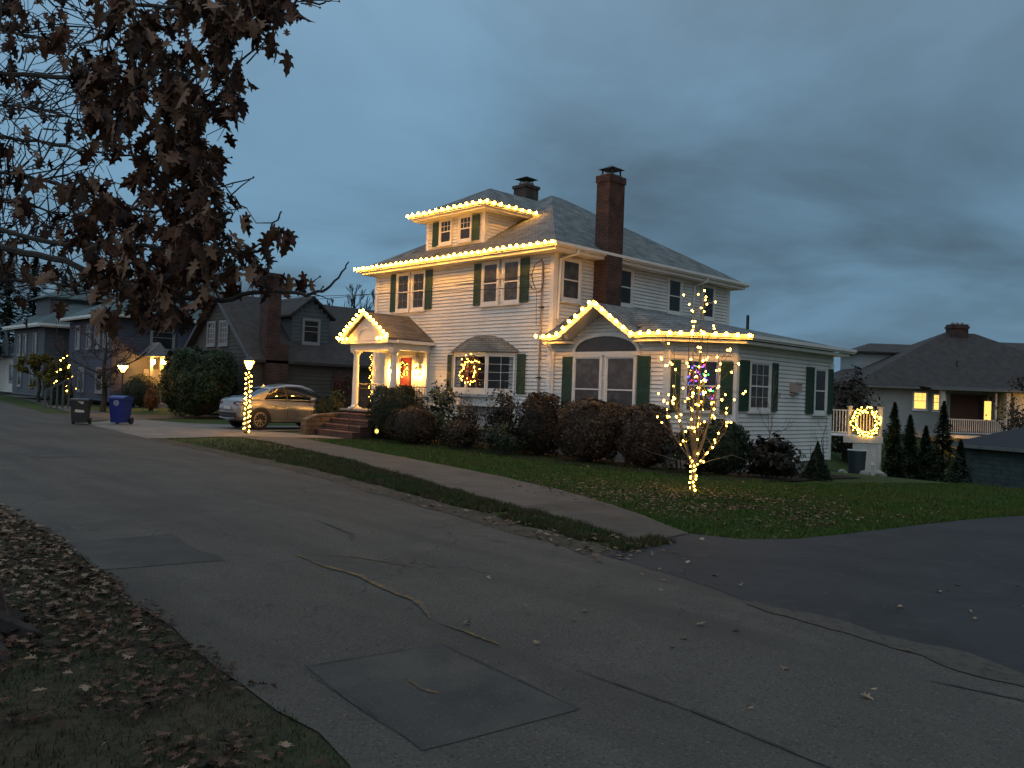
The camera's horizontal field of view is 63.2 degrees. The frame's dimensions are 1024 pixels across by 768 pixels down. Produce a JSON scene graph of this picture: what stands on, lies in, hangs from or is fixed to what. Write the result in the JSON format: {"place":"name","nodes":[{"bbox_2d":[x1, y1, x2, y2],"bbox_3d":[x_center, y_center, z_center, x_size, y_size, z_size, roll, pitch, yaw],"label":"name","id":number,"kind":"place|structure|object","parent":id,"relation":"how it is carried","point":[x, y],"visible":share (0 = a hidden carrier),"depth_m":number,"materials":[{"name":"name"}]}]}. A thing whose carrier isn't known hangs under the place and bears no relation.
{"place":"outdoors","nodes":[
{"label":"outdoors","id":0,"kind":"place"},
{"bbox_2d":[0,391,147,419],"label":"sidewalk","id":1,"kind":"structure","parent":0,"point":[92,413],"depth_m":48.59,"materials":[{"name":"grey concrete"}]},
{"bbox_2d":[44,373,81,408],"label":"stair rail","id":2,"kind":"object","parent":1,"relation":"on","point":[63,384],"visible":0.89,"depth_m":44.87,"materials":[{"name":"metal"}]},
{"bbox_2d":[45,413,218,420],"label":"neighbor driveway","id":3,"kind":"structure","parent":0,"point":[66,416],"depth_m":38.40,"materials":[{"name":"concrete"}]},
{"bbox_2d":[0,508,350,767],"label":"verge","id":4,"kind":"structure","parent":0,"point":[249,713],"depth_m":4.32,"materials":[{"name":"plant"}]},
{"bbox_2d":[0,502,158,651],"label":"fallen leaves","id":5,"kind":"object","parent":4,"relation":"on","point":[29,591],"visible":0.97,"depth_m":7.01,"materials":[{"name":"brown plant"}]},
{"bbox_2d":[0,563,327,767],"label":"fallen leaves","id":6,"kind":"object","parent":4,"relation":"on","point":[215,759],"visible":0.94,"depth_m":4.84,"materials":[{"name":"brown plant"}]},
{"bbox_2d":[0,0,348,659],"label":"oak tree","id":7,"kind":"object","parent":4,"relation":"on","point":[183,256],"visible":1,"depth_m":4.37,"materials":[{"name":"brown plant"}]},
{"bbox_2d":[241,437,665,539],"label":"sidewalk","id":8,"kind":"structure","parent":0,"point":[477,483],"depth_m":16.47,"materials":[{"name":"grey concrete"}]},
{"bbox_2d":[518,500,686,538],"bbox_3d":[1.375,1.865,11.592,1.587,0.001,3.410,2,-1,-26],"label":"sidewalk patch","id":9,"kind":"object","parent":8,"relation":"on","point":[615,519],"visible":0.76,"depth_m":11.59,"materials":[{"name":"concrete"}]},
{"bbox_2d":[0,400,1023,767],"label":"road","id":10,"kind":"structure","parent":0,"point":[264,602],"depth_m":6.00,"materials":[{"name":"grey asphalt"}]},
{"bbox_2d":[55,534,224,568],"bbox_3d":[-3.648,1.654,8.234,1.212,0.001,1.700,3,-1,-44],"label":"road patch","id":11,"kind":"object","parent":10,"relation":"on","point":[143,551],"visible":0.95,"depth_m":8.19,"materials":[{"name":"grey asphalt"}]},
{"bbox_2d":[297,554,430,617],"bbox_3d":[-1.305,1.723,7.298,0.200,0.001,2.654,3,-1,-36],"label":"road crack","id":12,"kind":"object","parent":10,"relation":"on","point":[420,604],"visible":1,"depth_m":7.10,"materials":[{"name":"asphalt"}]},
{"bbox_2d":[145,438,612,554],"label":"gutter dirt","id":13,"kind":"structure","parent":10,"relation":"on","point":[475,515],"depth_m":12.50,"materials":[{"name":"brown soil"}]},
{"bbox_2d":[322,475,674,559],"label":"fallen leaves","id":14,"kind":"object","parent":13,"relation":"on","point":[539,531],"visible":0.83,"depth_m":9.95,"materials":[{"name":"brown plant"}]},
{"bbox_2d":[306,644,578,749],"bbox_3d":[-0.434,1.731,4.762,1.026,0.001,1.387,3,-1,-37],"label":"road patch","id":15,"kind":"object","parent":10,"relation":"on","point":[472,699],"visible":1,"depth_m":4.64,"materials":[{"name":"grey asphalt"}]},
{"bbox_2d":[576,668,832,767],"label":"tar seam","id":16,"kind":"object","parent":10,"relation":"on","point":[710,717],"visible":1,"depth_m":4.38,"materials":[{"name":"black asphalt"}]},
{"bbox_2d":[462,537,1019,708],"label":"fallen leaves","id":17,"kind":"object","parent":10,"relation":"on","point":[784,667],"visible":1,"depth_m":6.25,"materials":[{"name":"brown plant"}]},
{"bbox_2d":[0,394,1023,552],"bbox_3d":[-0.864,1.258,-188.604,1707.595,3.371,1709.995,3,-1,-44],"label":"ground","id":18,"kind":"structure","parent":0,"point":[835,463],"depth_m":24.91,"materials":[{"name":"brown soil"}]},
{"bbox_2d":[0,330,13,391],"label":"house","id":19,"kind":"structure","parent":18,"relation":"on","point":[6,372],"depth_m":74.14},
{"bbox_2d":[0,282,32,358],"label":"pine tree","id":20,"kind":"object","parent":18,"relation":"on","point":[2,323],"visible":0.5,"depth_m":75.73,"materials":[{"name":"green plant"}]},
{"bbox_2d":[0,255,35,391],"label":"pine tree","id":21,"kind":"object","parent":18,"relation":"on","point":[10,313],"visible":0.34,"depth_m":84.90,"materials":[{"name":"green plant"}]},
{"bbox_2d":[10,258,47,332],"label":"pine tree","id":22,"kind":"object","parent":18,"relation":"on","point":[35,262],"visible":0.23,"depth_m":94.86,"materials":[{"name":"green plant"}]},
{"bbox_2d":[14,353,60,402],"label":"yellow tree","id":23,"kind":"object","parent":18,"relation":"on","point":[35,362],"visible":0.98,"depth_m":53.34,"materials":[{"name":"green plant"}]},
{"bbox_2d":[3,288,110,396],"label":"house","id":24,"kind":"structure","parent":18,"relation":"on","point":[36,338],"depth_m":60.73,"materials":[{"name":"wood"}]},
{"bbox_2d":[47,349,73,405],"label":"topiary","id":25,"kind":"object","parent":18,"relation":"on","point":[67,373],"visible":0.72,"depth_m":49.20,"materials":[{"name":"green plant"}]},
{"bbox_2d":[40,318,156,411],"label":"bare tree","id":26,"kind":"object","parent":18,"relation":"on","point":[105,386],"visible":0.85,"depth_m":42.73,"materials":[{"name":"brown plant"}]},
{"bbox_2d":[57,287,212,407],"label":"house","id":27,"kind":"structure","parent":18,"relation":"on","point":[149,365],"depth_m":53.12,"materials":[{"name":"grey wood"}]},
{"bbox_2d":[150,328,174,350],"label":"window","id":28,"kind":"structure","parent":27,"relation":"in","point":[166,339],"depth_m":53.57,"materials":[{"name":"grey"}]},
{"bbox_2d":[123,373,160,407],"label":"shrub","id":29,"kind":"object","parent":18,"relation":"on","point":[140,385],"visible":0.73,"depth_m":51.02,"materials":[{"name":"green plant"}]},
{"bbox_2d":[143,387,159,410],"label":"shrub","id":30,"kind":"object","parent":18,"relation":"on","point":[151,399],"visible":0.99,"depth_m":46.40,"materials":[{"name":"orange plant"}]},
{"bbox_2d":[85,420,300,438],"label":"car driveway","id":31,"kind":"structure","parent":18,"relation":"on","point":[149,429],"depth_m":29.75,"materials":[{"name":"concrete"}]},
{"bbox_2d":[69,398,92,423],"bbox_3d":[-15.773,0.998,30.440,0.640,0.936,0.796,2,-6,-16],"label":"wheelie bin","id":32,"kind":"object","parent":31,"relation":"on","point":[80,409],"visible":0.96,"depth_m":30.16,"materials":[{"name":"black plastic"}]},
{"bbox_2d":[108,395,133,423],"bbox_3d":[-14.740,0.975,31.379,0.640,1.071,0.796,2,-1,6],"label":"wheelie bin","id":33,"kind":"object","parent":31,"relation":"on","point":[120,407],"visible":1,"depth_m":31.09,"materials":[{"name":"blue plastic"}]},
{"bbox_2d":[218,384,324,429],"bbox_3d":[-8.871,0.862,32.457,4.747,1.744,2.209,3,-1,-44],"label":"silver car","id":34,"kind":"object","parent":31,"relation":"on","point":[281,403],"visible":0.73,"depth_m":31.29,"materials":[{"name":"paint"}]},
{"bbox_2d":[156,345,240,416],"bbox_3d":[-15.056,-0.095,39.860,3.821,3.506,4.687,3,-1,-44],"label":"shrub","id":35,"kind":"object","parent":18,"relation":"on","point":[199,382],"visible":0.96,"depth_m":38.72,"materials":[{"name":"green plant"}]},
{"bbox_2d":[184,273,374,411],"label":"house","id":36,"kind":"structure","parent":18,"relation":"on","point":[294,341],"depth_m":42.76,"materials":[{"name":"grey"}]},
{"bbox_2d":[205,321,215,346],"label":"window","id":37,"kind":"structure","parent":36,"relation":"in","point":[211,325],"depth_m":43.50,"materials":[{"name":"grey wood"}]},
{"bbox_2d":[217,320,228,346],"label":"window","id":38,"kind":"structure","parent":36,"relation":"in","point":[223,325],"depth_m":42.48,"materials":[{"name":"grey wood"}]},
{"bbox_2d":[301,318,320,345],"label":"window","id":39,"kind":"structure","parent":36,"relation":"in","point":[311,328],"depth_m":43.35,"materials":[{"name":"grey wood"}]},
{"bbox_2d":[229,431,347,438],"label":"front walk","id":40,"kind":"structure","parent":18,"relation":"on","point":[266,434],"depth_m":28.11,"materials":[{"name":"concrete"}]},
{"bbox_2d":[243,355,254,433],"bbox_3d":[-8.953,0.358,28.210,0.404,2.670,0.404,2,-1,23],"label":"lamp post","id":41,"kind":"object","parent":40,"relation":"on","point":[249,360],"visible":0.98,"depth_m":28.17,"materials":[{"name":"metal"}]},
{"bbox_2d":[313,397,326,413],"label":"shrub","id":42,"kind":"object","parent":18,"relation":"on","point":[319,406],"visible":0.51,"depth_m":29.78,"materials":[{"name":"green plant"}]},
{"bbox_2d":[323,386,345,412],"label":"shrub","id":43,"kind":"object","parent":18,"relation":"on","point":[333,401],"visible":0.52,"depth_m":30.83,"materials":[{"name":"green plant"}]},
{"bbox_2d":[329,368,360,407],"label":"shrub","id":44,"kind":"object","parent":18,"relation":"on","point":[343,381],"visible":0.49,"depth_m":43.35,"materials":[{"name":"green plant"}]},
{"bbox_2d":[327,283,373,309],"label":"bare tree","id":45,"kind":"object","parent":18,"relation":"on","point":[352,299],"visible":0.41,"depth_m":62.04,"materials":[{"name":"brown plant"}]},
{"bbox_2d":[167,436,680,551],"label":"grass","id":46,"kind":"structure","parent":18,"relation":"on","point":[407,483],"depth_m":13.61,"materials":[{"name":"green plant"}]},
{"bbox_2d":[300,165,856,473],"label":"white house","id":47,"kind":"structure","parent":18,"relation":"on","point":[609,263],"depth_m":26.47,"materials":[{"name":"white wood"}]},
{"bbox_2d":[7,287,530,299],"bbox_3d":[-20.748,-4.691,41.147,52.720,2.217,0.017,2,-1,36],"label":"overhead wire","id":48,"kind":"object","parent":47,"relation":"attached to","point":[344,295],"visible":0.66,"depth_m":29.30,"materials":[{"name":"black"}]},
{"bbox_2d":[394,272,410,313],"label":"window","id":49,"kind":"structure","parent":47,"relation":"in","point":[402,303],"depth_m":30.64,"materials":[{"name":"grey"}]},
{"bbox_2d":[398,355,413,397],"bbox_3d":[-3.880,-0.057,30.269,0.141,1.990,0.900,3,-1,-44],"label":"door","id":50,"kind":"structure","parent":47,"relation":"in","point":[408,380],"depth_m":30.28,"materials":[{"name":"wood"}]},
{"bbox_2d":[409,270,425,312],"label":"window","id":51,"kind":"structure","parent":47,"relation":"in","point":[417,302],"depth_m":30.00,"materials":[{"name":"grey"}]},
{"bbox_2d":[437,217,452,246],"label":"window","id":52,"kind":"structure","parent":47,"relation":"in","point":[445,225],"depth_m":29.77,"materials":[{"name":"grey wood"}]},
{"bbox_2d":[354,239,553,270],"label":"string lights","id":53,"kind":"object","parent":47,"relation":"attached to","point":[490,249],"visible":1,"depth_m":27.40,"materials":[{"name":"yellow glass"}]},
{"bbox_2d":[456,213,472,243],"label":"window","id":54,"kind":"structure","parent":47,"relation":"in","point":[464,221],"depth_m":29.01,"materials":[{"name":"grey wood"}]},
{"bbox_2d":[458,354,482,384],"bbox_3d":[-1.326,-0.467,26.727,0.345,1.013,1.012,3,-1,-44],"label":"lit wreath","id":55,"kind":"object","parent":47,"relation":"attached to","point":[465,362],"visible":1,"depth_m":26.66,"materials":[{"name":"yellow plant"}]},
{"bbox_2d":[451,335,518,406],"bbox_3d":[-1.173,-0.445,27.109,0.811,2.310,3.350,3,-1,-44],"label":"bow window","id":56,"kind":"structure","parent":47,"relation":"in","point":[485,345],"depth_m":26.70,"materials":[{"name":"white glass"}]},
{"bbox_2d":[479,260,499,306],"bbox_3d":[-0.729,-3.272,27.230,0.095,1.485,0.880,3,-1,-44],"label":"window","id":57,"kind":"structure","parent":47,"relation":"in","point":[491,269],"depth_m":27.23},
{"bbox_2d":[499,257,520,305],"bbox_3d":[-0.046,-3.256,26.527,0.095,1.485,0.880,3,-1,-44],"label":"window","id":58,"kind":"structure","parent":47,"relation":"in","point":[510,267],"depth_m":26.55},
{"bbox_2d":[560,257,581,304],"bbox_3d":[1.845,-3.186,25.735,0.960,1.385,0.095,3,-1,-44],"label":"window","id":59,"kind":"structure","parent":47,"relation":"in","point":[571,276],"depth_m":25.76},
{"bbox_2d":[571,355,602,401],"bbox_3d":[2.152,0.169,24.100,0.095,2.005,1.160,3,-1,-44],"label":"window","id":60,"kind":"structure","parent":47,"relation":"in","point":[587,371],"depth_m":24.12,"materials":[{"name":"grey glass"}]},
{"bbox_2d":[603,355,636,421],"bbox_3d":[2.994,0.190,23.232,0.095,2.005,1.160,3,-1,-44],"label":"window","id":61,"kind":"structure","parent":47,"relation":"in","point":[620,371],"depth_m":23.24,"materials":[{"name":"grey glass"}]},
{"bbox_2d":[621,267,633,307],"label":"window","id":62,"kind":"structure","parent":47,"relation":"in","point":[627,288],"depth_m":27.71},
{"bbox_2d":[534,301,750,337],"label":"string lights","id":63,"kind":"object","parent":47,"relation":"attached to","point":[630,332],"visible":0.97,"depth_m":22.23,"materials":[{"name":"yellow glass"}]},
{"bbox_2d":[667,277,682,315],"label":"window","id":64,"kind":"structure","parent":47,"relation":"in","point":[675,285],"depth_m":29.60,"materials":[{"name":"glass"}]},
{"bbox_2d":[686,361,713,409],"bbox_3d":[5.078,0.053,22.592,1.048,1.443,1.049,2,-1,7],"label":"christmas tree","id":65,"kind":"object","parent":47,"relation":"in","point":[702,375],"visible":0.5,"depth_m":22.54,"materials":[{"name":"green plant"}]},
{"bbox_2d":[683,358,720,413],"bbox_3d":[5.040,0.048,22.136,0.950,1.460,0.150,2,-1,1],"label":"window","id":66,"kind":"structure","parent":47,"relation":"in","point":[695,359],"depth_m":22.06,"materials":[{"name":"white glass"}]},
{"bbox_2d":[701,284,715,321],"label":"window","id":67,"kind":"structure","parent":47,"relation":"in","point":[710,291],"depth_m":31.12,"materials":[{"name":"black glass"}]},
{"bbox_2d":[747,360,771,413],"bbox_3d":[6.845,0.089,22.916,1.220,1.455,0.095,3,-1,-44],"label":"window","id":68,"kind":"structure","parent":47,"relation":"in","point":[760,384],"depth_m":22.94,"materials":[{"name":"grey"}]},
{"bbox_2d":[812,367,827,415],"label":"window","id":69,"kind":"structure","parent":47,"relation":"in","point":[821,374],"depth_m":25.48,"materials":[{"name":"white wood"}]},
{"bbox_2d":[365,439,861,480],"bbox_3d":[3.274,2.329,25.673,9.789,0.470,13.600,3,-1,-44],"label":"mulch bed","id":70,"kind":"object","parent":18,"relation":"on","point":[744,475],"visible":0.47,"depth_m":21.79,"materials":[{"name":"brown soil"}]},
{"bbox_2d":[364,384,427,439],"bbox_3d":[-3.894,0.961,27.776,2.155,1.926,2.370,3,-1,-44],"label":"shrub","id":71,"kind":"object","parent":70,"relation":"on","point":[386,403],"visible":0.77,"depth_m":27.20,"materials":[{"name":"green plant"}]},
{"bbox_2d":[384,403,437,443],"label":"shrub","id":72,"kind":"object","parent":70,"relation":"on","point":[410,424],"visible":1,"depth_m":25.59,"materials":[{"name":"brown plant"}]},
{"bbox_2d":[420,375,467,443],"bbox_3d":[-2.269,0.845,26.568,1.720,2.256,1.662,2,-1,-4],"label":"shrub","id":73,"kind":"object","parent":70,"relation":"on","point":[439,413],"visible":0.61,"depth_m":26.35,"materials":[{"name":"green plant"}]},
{"bbox_2d":[435,417,485,448],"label":"shrub","id":74,"kind":"object","parent":70,"relation":"on","point":[455,432],"visible":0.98,"depth_m":24.46,"materials":[{"name":"brown plant"}]},
{"bbox_2d":[446,394,490,446],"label":"shrub","id":75,"kind":"object","parent":70,"relation":"on","point":[468,418],"visible":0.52,"depth_m":25.50,"materials":[{"name":"brown plant"}]},
{"bbox_2d":[476,380,525,450],"bbox_3d":[-0.303,0.927,24.489,1.528,2.234,1.692,2,-1,4],"label":"shrub","id":76,"kind":"object","parent":70,"relation":"on","point":[500,414],"visible":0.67,"depth_m":24.26,"materials":[{"name":"green plant"}]},
{"bbox_2d":[474,420,536,454],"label":"shrub","id":77,"kind":"object","parent":70,"relation":"on","point":[497,438],"visible":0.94,"depth_m":23.00,"materials":[{"name":"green plant"}]},
{"bbox_2d":[514,391,563,456],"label":"shrub","id":78,"kind":"object","parent":70,"relation":"on","point":[539,417],"visible":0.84,"depth_m":23.11,"materials":[{"name":"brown plant"}]},
{"bbox_2d":[550,397,625,463],"bbox_3d":[2.027,1.225,21.784,2.039,1.795,1.982,2,-1,-1],"label":"shrub","id":79,"kind":"object","parent":70,"relation":"on","point":[587,433],"visible":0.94,"depth_m":21.24,"materials":[{"name":"brown plant"}]},
{"bbox_2d":[611,403,672,467],"bbox_3d":[3.285,1.316,20.796,1.624,1.695,1.583,2,-1,2],"label":"shrub","id":80,"kind":"object","parent":70,"relation":"on","point":[644,428],"visible":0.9,"depth_m":20.34,"materials":[{"name":"brown plant"}]},
{"bbox_2d":[657,428,710,472],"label":"shrub","id":81,"kind":"object","parent":70,"relation":"on","point":[672,445],"visible":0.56,"depth_m":19.38,"materials":[{"name":"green plant"}]},
{"bbox_2d":[694,419,752,475],"bbox_3d":[4.946,1.524,19.802,1.375,1.421,1.558,3,-1,-44],"label":"shrub","id":82,"kind":"object","parent":70,"relation":"on","point":[734,439],"visible":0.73,"depth_m":19.35,"materials":[{"name":"green plant"}]},
{"bbox_2d":[752,371,792,440],"bbox_3d":[6.689,1.023,21.317,0.950,2.816,0.889,2,-1,33],"label":"bare sapling","id":83,"kind":"object","parent":70,"relation":"on","point":[778,396],"visible":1,"depth_m":21.49,"materials":[{"name":"brown plant"}]},
{"bbox_2d":[743,429,805,478],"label":"shrub","id":84,"kind":"object","parent":70,"relation":"on","point":[772,457],"visible":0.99,"depth_m":19.80,"materials":[{"name":"green plant"}]},
{"bbox_2d":[798,441,832,480],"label":"shrub","id":85,"kind":"object","parent":70,"relation":"on","point":[816,467],"visible":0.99,"depth_m":21.18,"materials":[{"name":"green plant"}]},
{"bbox_2d":[312,438,1023,538],"bbox_3d":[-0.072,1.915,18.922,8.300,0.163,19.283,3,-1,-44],"label":"grass","id":86,"kind":"structure","parent":18,"relation":"on","point":[685,525],"depth_m":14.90,"materials":[{"name":"green plant"}]},
{"bbox_2d":[316,437,975,537],"bbox_3d":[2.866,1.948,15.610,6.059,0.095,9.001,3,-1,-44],"label":"fallen leaves","id":87,"kind":"object","parent":86,"relation":"on","point":[721,504],"visible":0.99,"depth_m":13.86,"materials":[{"name":"brown plant"}]},
{"bbox_2d":[634,293,747,493],"bbox_3d":[3.285,0.151,15.156,2.126,3.773,0.976,2,-1,9],"label":"young tree","id":88,"kind":"object","parent":18,"relation":"on","point":[694,446],"visible":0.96,"depth_m":15.13,"materials":[{"name":"brown plant"}]},
{"bbox_2d":[657,396,734,490],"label":"fairy lights","id":89,"kind":"object","parent":88,"relation":"attached to","point":[721,399],"visible":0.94,"depth_m":15.14,"materials":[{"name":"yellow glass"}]},
{"bbox_2d":[658,290,745,396],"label":"fairy lights","id":90,"kind":"object","parent":88,"relation":"attached to","point":[702,359],"visible":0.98,"depth_m":15.16,"materials":[{"name":"yellow glass"}]},
{"bbox_2d":[847,449,866,473],"bbox_3d":[12.929,3.004,31.205,0.714,1.081,0.714,3,-1,-44],"label":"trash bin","id":91,"kind":"object","parent":18,"relation":"on","point":[856,460],"visible":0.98,"depth_m":30.95,"materials":[{"name":"grey plastic"}]},
{"bbox_2d":[831,406,883,471],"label":"deck","id":92,"kind":"structure","parent":18,"relation":"on","point":[873,454],"depth_m":33.00,"materials":[{"name":"white wood"}]},
{"bbox_2d":[849,406,881,436],"bbox_3d":[14.012,1.500,33.032,1.345,1.332,0.373,2,-1,0],"label":"deck wreath","id":93,"kind":"object","parent":92,"relation":"attached to","point":[859,432],"visible":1,"depth_m":32.97,"materials":[{"name":"yellow"}]},
{"bbox_2d":[831,361,885,462],"bbox_3d":[16.172,1.326,40.088,3.586,4.964,3.821,2,-1,-9],"label":"thicket","id":94,"kind":"object","parent":18,"relation":"on","point":[845,396],"visible":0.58,"depth_m":39.52,"materials":[{"name":"brown plant"}]},
{"bbox_2d":[881,402,911,478],"bbox_3d":[15.115,2.380,33.002,1.828,3.372,1.686,2,-1,-33],"label":"thuja","id":95,"kind":"object","parent":18,"relation":"on","point":[892,450],"visible":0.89,"depth_m":32.90,"materials":[{"name":"green plant"}]},
{"bbox_2d":[895,414,932,480],"bbox_3d":[16.180,2.780,33.992,1.876,3.095,1.820,3,-1,-44],"label":"thuja","id":96,"kind":"object","parent":18,"relation":"on","point":[909,442],"visible":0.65,"depth_m":33.85,"materials":[{"name":"green plant"}]},
{"bbox_2d":[910,425,935,480],"bbox_3d":[17.157,3.098,34.422,1.558,2.775,1.888,3,-1,-44],"label":"thuja","id":97,"kind":"object","parent":18,"relation":"on","point":[924,442],"visible":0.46,"depth_m":34.40,"materials":[{"name":"green plant"}]},
{"bbox_2d":[920,401,975,483],"bbox_3d":[17.171,2.502,32.937,2.189,3.703,2.196,3,-1,-44],"label":"thuja","id":98,"kind":"object","parent":18,"relation":"on","point":[941,441],"visible":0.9,"depth_m":32.92,"materials":[{"name":"green plant"}]},
{"bbox_2d":[944,440,976,483],"bbox_3d":[19.105,3.600,35.532,1.723,2.467,1.698,3,-1,-44],"label":"thuja","id":99,"kind":"object","parent":18,"relation":"on","point":[961,450],"visible":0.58,"depth_m":35.38,"materials":[{"name":"green plant"}]},
{"bbox_2d":[951,427,1023,488],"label":"garage","id":100,"kind":"structure","parent":18,"relation":"on","point":[995,459],"depth_m":38.33,"materials":[{"name":"grey"}]},
{"bbox_2d":[985,375,1023,432],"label":"bare tree","id":101,"kind":"object","parent":18,"relation":"on","point":[1016,424],"visible":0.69,"depth_m":48.55,"materials":[{"name":"brown plant"}]},
{"bbox_2d":[0,0,1023,371],"label":"sky","id":102,"kind":"structure","parent":0,"point":[858,165],"materials":[{"name":"blue"}]},
{"bbox_2d":[599,515,1023,672],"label":"driveway","id":103,"kind":"structure","parent":0,"point":[910,569],"depth_m":8.28,"materials":[{"name":"grey asphalt"}]},
{"bbox_2d":[747,601,1023,685],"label":"sand edge","id":104,"kind":"object","parent":103,"relation":"on","point":[964,661],"visible":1,"depth_m":5.83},
{"bbox_2d":[833,322,1023,449],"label":"house","id":105,"kind":"structure","parent":0,"point":[961,371],"depth_m":55.14,"materials":[{"name":"grey"}]},
{"bbox_2d":[912,391,927,410],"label":"window","id":106,"kind":"structure","parent":105,"relation":"in","point":[919,398],"depth_m":54.96,"materials":[{"name":"yellow glass"}]},
{"bbox_2d":[978,396,991,434],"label":"balcony door","id":107,"kind":"structure","parent":105,"relation":"in","point":[984,406],"depth_m":54.88,"materials":[{"name":"yellow glass"}]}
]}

